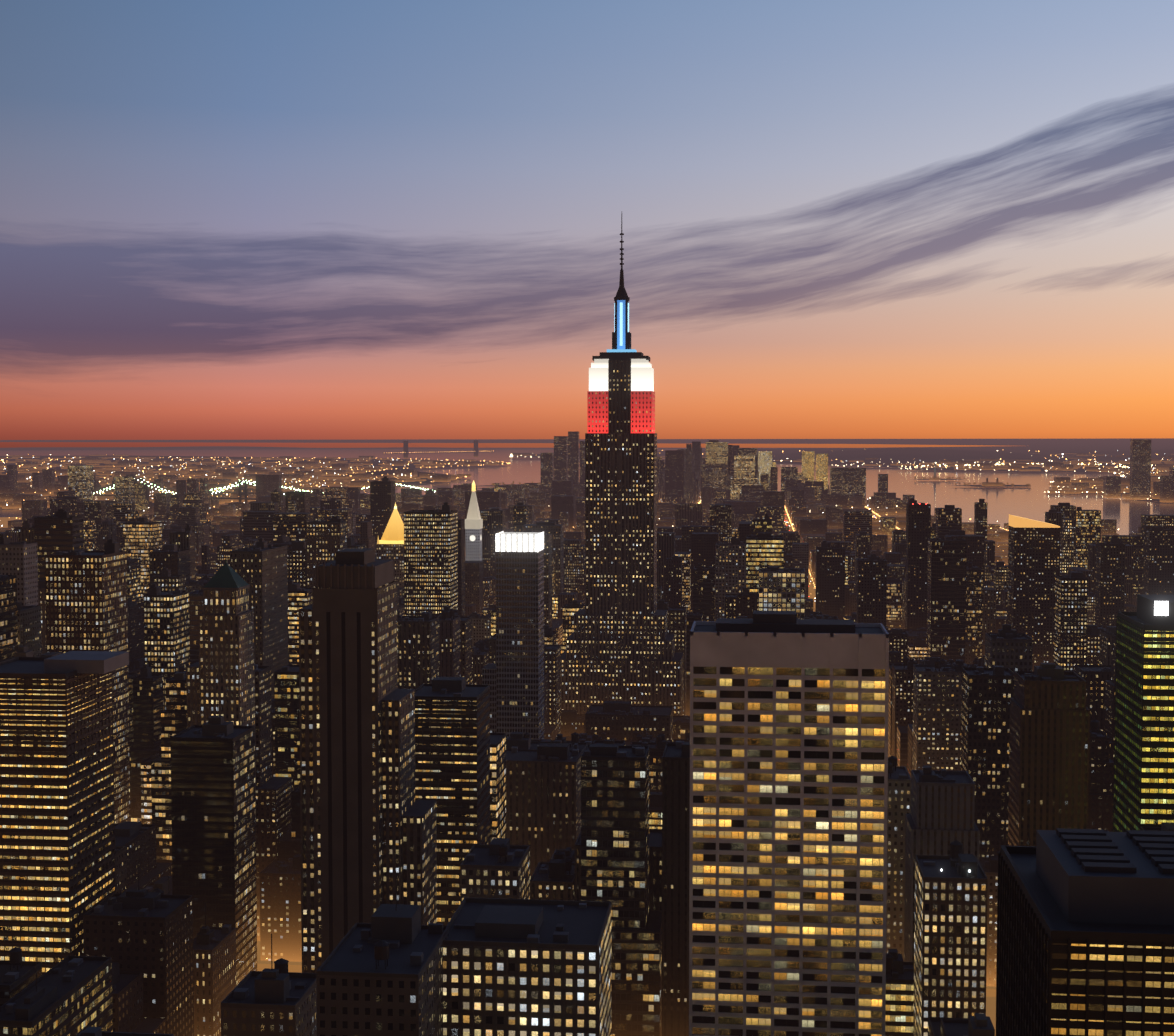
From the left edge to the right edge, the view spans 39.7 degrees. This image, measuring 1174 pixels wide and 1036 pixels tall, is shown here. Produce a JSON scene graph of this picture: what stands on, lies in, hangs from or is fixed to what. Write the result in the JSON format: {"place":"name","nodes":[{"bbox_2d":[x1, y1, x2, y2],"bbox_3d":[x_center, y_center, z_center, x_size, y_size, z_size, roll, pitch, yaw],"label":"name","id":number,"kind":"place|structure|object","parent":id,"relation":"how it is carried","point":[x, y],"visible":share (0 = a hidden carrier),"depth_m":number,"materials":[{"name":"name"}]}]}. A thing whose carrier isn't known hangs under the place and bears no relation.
{"place":"outdoors","nodes":[
{"label":"outdoors","id":0,"kind":"place"},
{"bbox_2d":[0,455,506,507],"bbox_3d":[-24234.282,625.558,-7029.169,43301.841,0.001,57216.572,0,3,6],"label":"brooklyn land","id":1,"kind":"structure","parent":0,"point":[375,462],"depth_m":14373.19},
{"bbox_2d":[0,510,995,996],"bbox_3d":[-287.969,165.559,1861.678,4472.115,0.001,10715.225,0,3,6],"label":"street asphalt","id":2,"kind":"structure","parent":0,"point":[298,968],"depth_m":2578.72,"materials":[{"name":"grey asphalt"}]},
{"bbox_2d":[257,503,995,1034],"bbox_3d":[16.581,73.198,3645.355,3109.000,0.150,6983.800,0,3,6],"label":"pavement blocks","id":3,"kind":"structure","parent":2,"relation":"on","point":[991,1007],"depth_m":761.17,"materials":[{"name":"concrete"}]},
{"bbox_2d":[0,214,1173,1035],"bbox_3d":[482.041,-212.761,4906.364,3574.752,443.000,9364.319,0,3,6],"label":"buildings","id":4,"kind":"structure","parent":3,"relation":"on","point":[422,914],"depth_m":620.26,"materials":[{"name":"black concrete"}]},
{"bbox_2d":[0,450,1167,958],"bbox_3d":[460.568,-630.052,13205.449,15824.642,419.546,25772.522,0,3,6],"label":"city lights","id":5,"kind":"object","parent":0,"point":[512,456],"visible":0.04,"depth_m":10576.62},
{"bbox_2d":[0,440,1173,1035],"bbox_3d":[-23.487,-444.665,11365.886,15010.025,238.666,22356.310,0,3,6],"label":"city","id":6,"kind":"object","parent":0,"point":[578,810],"visible":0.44,"depth_m":1069.85},
{"bbox_2d":[0,448,1173,534],"bbox_3d":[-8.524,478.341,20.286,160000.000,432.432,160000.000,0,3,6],"label":"water","id":7,"kind":"structure","parent":0,"point":[1035,500],"depth_m":9397.29,"materials":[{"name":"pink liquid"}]},
{"bbox_2d":[94,440,492,502],"bbox_3d":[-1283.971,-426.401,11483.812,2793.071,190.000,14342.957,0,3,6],"label":"bridges","id":8,"kind":"structure","parent":7,"relation":"on","point":[405,456],"depth_m":5922.60,"materials":[{"name":"grey metal"}]},
{"bbox_2d":[0,438,1173,502],"bbox_3d":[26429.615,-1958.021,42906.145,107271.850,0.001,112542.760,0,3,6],"label":"distant land","id":9,"kind":"structure","parent":0,"point":[1045,446],"depth_m":49365.98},
{"bbox_2d":[0,446,1173,463],"bbox_3d":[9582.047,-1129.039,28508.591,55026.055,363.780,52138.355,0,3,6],"label":"distant shore","id":10,"kind":"structure","parent":0,"point":[907,454],"depth_m":18028.15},
{"bbox_2d":[0,0,1173,447],"label":"sky","id":11,"kind":"structure","parent":0,"point":[220,219],"materials":[{"name":"blue"}]},
{"bbox_2d":[912,479,961,479],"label":"island","id":12,"kind":"structure","parent":0,"point":[941,479],"depth_m":9314.96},
{"bbox_2d":[954,485,1030,486],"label":"island","id":13,"kind":"structure","parent":0,"point":[997,486],"depth_m":8075.94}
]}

